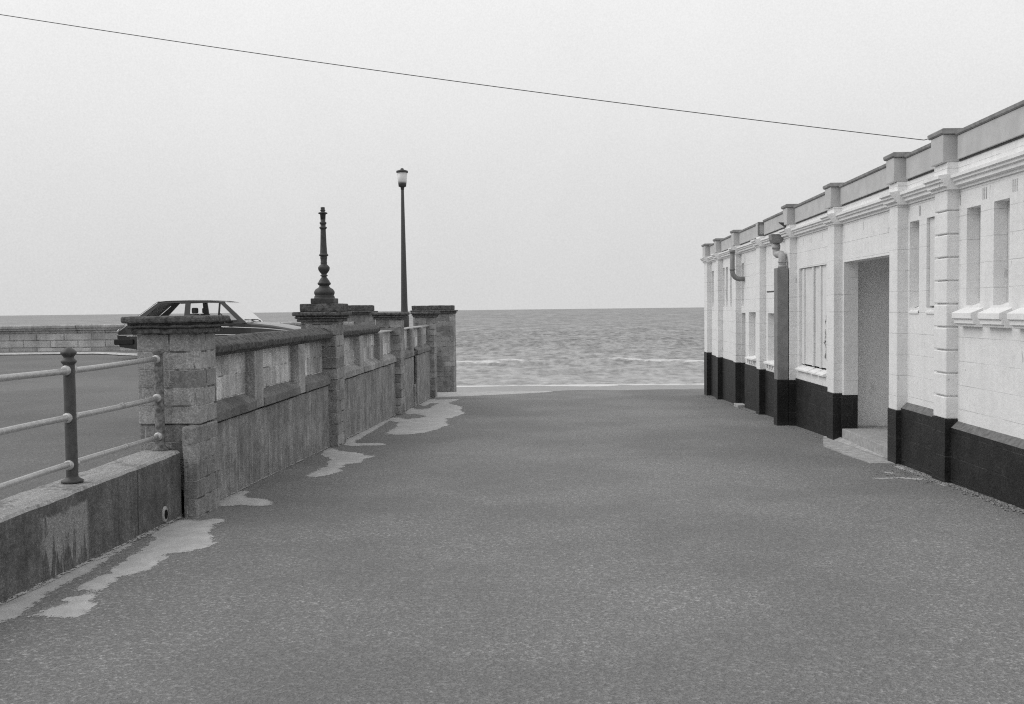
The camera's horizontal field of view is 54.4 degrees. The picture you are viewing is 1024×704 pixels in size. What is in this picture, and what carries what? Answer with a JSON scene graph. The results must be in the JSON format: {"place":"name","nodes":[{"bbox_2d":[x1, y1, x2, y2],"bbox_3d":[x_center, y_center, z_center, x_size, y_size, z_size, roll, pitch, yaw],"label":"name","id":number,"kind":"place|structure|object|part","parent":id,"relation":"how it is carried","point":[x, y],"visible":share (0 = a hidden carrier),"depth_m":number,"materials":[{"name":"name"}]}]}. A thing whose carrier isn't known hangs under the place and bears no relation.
{"place":"outdoors","nodes":[
{"label":"outdoors","id":0,"kind":"place"},
{"bbox_2d":[0,350,136,355],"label":"pavement","id":1,"kind":"structure","parent":0,"point":[132,351],"depth_m":27.85,"materials":[{"name":"concrete"}]},
{"bbox_2d":[396,168,408,326],"bbox_3d":[-2.892,-2.470,26.558,0.316,4.835,0.316,-1,2,2],"label":"street lamp","id":2,"kind":"object","parent":1,"relation":"on","point":[402,176],"visible":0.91,"depth_m":26.49,"materials":[{"name":"metal"}]},
{"bbox_2d":[0,354,183,508],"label":"car park","id":3,"kind":"structure","parent":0,"point":[27,451],"depth_m":10.89,"materials":[{"name":"grey asphalt"}]},
{"bbox_2d":[0,352,136,355],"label":"pavement kerb","id":4,"kind":"structure","parent":3,"relation":"on","point":[116,353],"depth_m":27.41,"materials":[{"name":"grey concrete"}]},
{"bbox_2d":[0,321,354,351],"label":"sea wall","id":5,"kind":"structure","parent":3,"relation":"on","point":[76,337],"depth_m":28.54,"materials":[{"name":"stone"}]},
{"bbox_2d":[114,300,300,349],"bbox_3d":[-7.235,-0.575,24.532,4.560,1.422,1.840,-1,2,2],"label":"parked car","id":6,"kind":"object","parent":3,"relation":"on","point":[247,320],"visible":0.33,"depth_m":23.88,"materials":[{"name":"paint"}]},
{"bbox_3d":[-8.814,-1.007,24.578,0.450,0.334,1.370,-1,2,2],"label":"rear window","id":7,"kind":"part","parent":6,"relation":"part of","materials":[{"name":"black glass"}]},
{"bbox_2d":[346,305,377,324],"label":"gate pier","id":8,"kind":"structure","parent":3,"relation":"on","point":[360,314],"depth_m":28.18,"materials":[{"name":"stone"}]},
{"bbox_2d":[410,305,457,391],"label":"gate pier","id":9,"kind":"structure","parent":3,"relation":"on","point":[446,345],"depth_m":28.12,"materials":[{"name":"stone"}]},
{"bbox_2d":[0,307,703,386],"bbox_3d":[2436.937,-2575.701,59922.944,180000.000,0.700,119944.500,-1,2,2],"label":"sea","id":10,"kind":"structure","parent":0,"point":[595,347],"depth_m":122.61,"materials":[{"name":"liquid"}]},
{"bbox_2d":[0,389,1023,703],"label":"road","id":11,"kind":"structure","parent":0,"point":[636,547],"depth_m":5.57,"materials":[{"name":"grey asphalt"}]},
{"bbox_2d":[0,450,181,602],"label":"retaining wall","id":12,"kind":"structure","parent":11,"relation":"on","point":[51,530],"depth_m":6.19,"materials":[{"name":"concrete"}]},
{"bbox_2d":[0,347,169,490],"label":"railing","id":13,"kind":"object","parent":12,"relation":"on","point":[70,416],"visible":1,"depth_m":6.31,"materials":[{"name":"metal"}]},
{"bbox_2d":[121,303,439,517],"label":"boundary wall","id":14,"kind":"structure","parent":11,"relation":"on","point":[243,410],"depth_m":10.20,"materials":[{"name":"stone"}]},
{"bbox_2d":[311,207,337,303],"bbox_3d":[-2.457,-1.258,12.988,0.300,1.256,0.300,-1,2,2],"label":"lamp stump","id":15,"kind":"object","parent":14,"relation":"on","point":[324,292],"visible":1,"depth_m":12.94,"materials":[{"name":"black metal"}]},
{"bbox_2d":[0,391,946,622],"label":"sand","id":16,"kind":"structure","parent":11,"relation":"on","point":[185,535],"depth_m":6.89,"materials":[{"name":"grey sand"}]},
{"bbox_2d":[16,395,1023,597],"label":"gravel","id":17,"kind":"structure","parent":11,"relation":"on","point":[970,492],"depth_m":9.19,"materials":[{"name":"grey gravel"}]},
{"bbox_2d":[700,100,1023,508],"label":"seaside building","id":18,"kind":"structure","parent":11,"relation":"on","point":[875,316],"depth_m":10.46,"materials":[{"name":"white paint"}]},
{"bbox_2d":[0,14,927,139],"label":"overhead cable","id":19,"kind":"object","parent":18,"relation":"attached to","point":[467,82],"visible":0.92,"depth_m":10.15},
{"bbox_2d":[745,312,755,363],"bbox_3d":[4.517,-0.265,18.588,0.205,0.951,0.740,-1,2,2],"label":"window","id":20,"kind":"structure","parent":18,"relation":"in","point":[750,359],"depth_m":18.80,"materials":[{"name":"white paint"}]},
{"bbox_2d":[763,360,773,369],"bbox_3d":[4.447,-0.182,16.851,0.205,0.936,0.880,-1,2,2],"label":"window","id":21,"kind":"structure","parent":18,"relation":"in","point":[770,365],"depth_m":16.95,"materials":[{"name":"white paint"}]},
{"bbox_2d":[795,265,825,376],"bbox_3d":[4.317,-0.457,14.316,0.120,1.534,1.549,-1,2,2],"label":"boarded window","id":22,"kind":"structure","parent":18,"relation":"in","point":[813,278],"depth_m":14.25,"materials":[{"name":"white paint"}]},
{"bbox_2d":[908,306,918,313],"bbox_3d":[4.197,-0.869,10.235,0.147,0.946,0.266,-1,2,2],"label":"window sill","id":23,"kind":"structure","parent":18,"relation":"in","point":[909,312],"depth_m":10.27,"materials":[{"name":"white paint"}]},
{"bbox_2d":[925,217,936,313],"bbox_3d":[4.178,-0.849,9.771,0.147,0.946,0.256,-1,2,2],"label":"window","id":24,"kind":"structure","parent":18,"relation":"in","point":[932,220],"depth_m":9.83,"materials":[{"name":"white paint"}]},
{"bbox_2d":[952,208,982,326],"bbox_3d":[4.093,-0.751,8.802,0.240,1.056,0.410,-1,2,2],"label":"window","id":25,"kind":"structure","parent":18,"relation":"in","point":[966,317],"depth_m":8.77,"materials":[{"name":"white paint"}]},
{"bbox_2d":[978,201,1011,327],"bbox_3d":[4.070,-0.728,8.253,0.240,1.056,0.410,-1,2,2],"label":"window","id":26,"kind":"structure","parent":18,"relation":"in","point":[990,317],"depth_m":8.28,"materials":[{"name":"white paint"}]},
{"bbox_2d":[1007,308,1023,328],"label":"window","id":27,"kind":"structure","parent":18,"relation":"in","point":[1016,317],"depth_m":7.81,"materials":[{"name":"white paint"}]},
{"bbox_2d":[0,0,1023,315],"label":"sky","id":28,"kind":"structure","parent":0,"point":[137,173],"materials":[{"name":"white"}]},
{"bbox_2d":[457,385,703,391],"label":"beach","id":29,"kind":"structure","parent":0,"point":[549,388],"depth_m":55.09,"materials":[{"name":"grey sand"}]}
]}

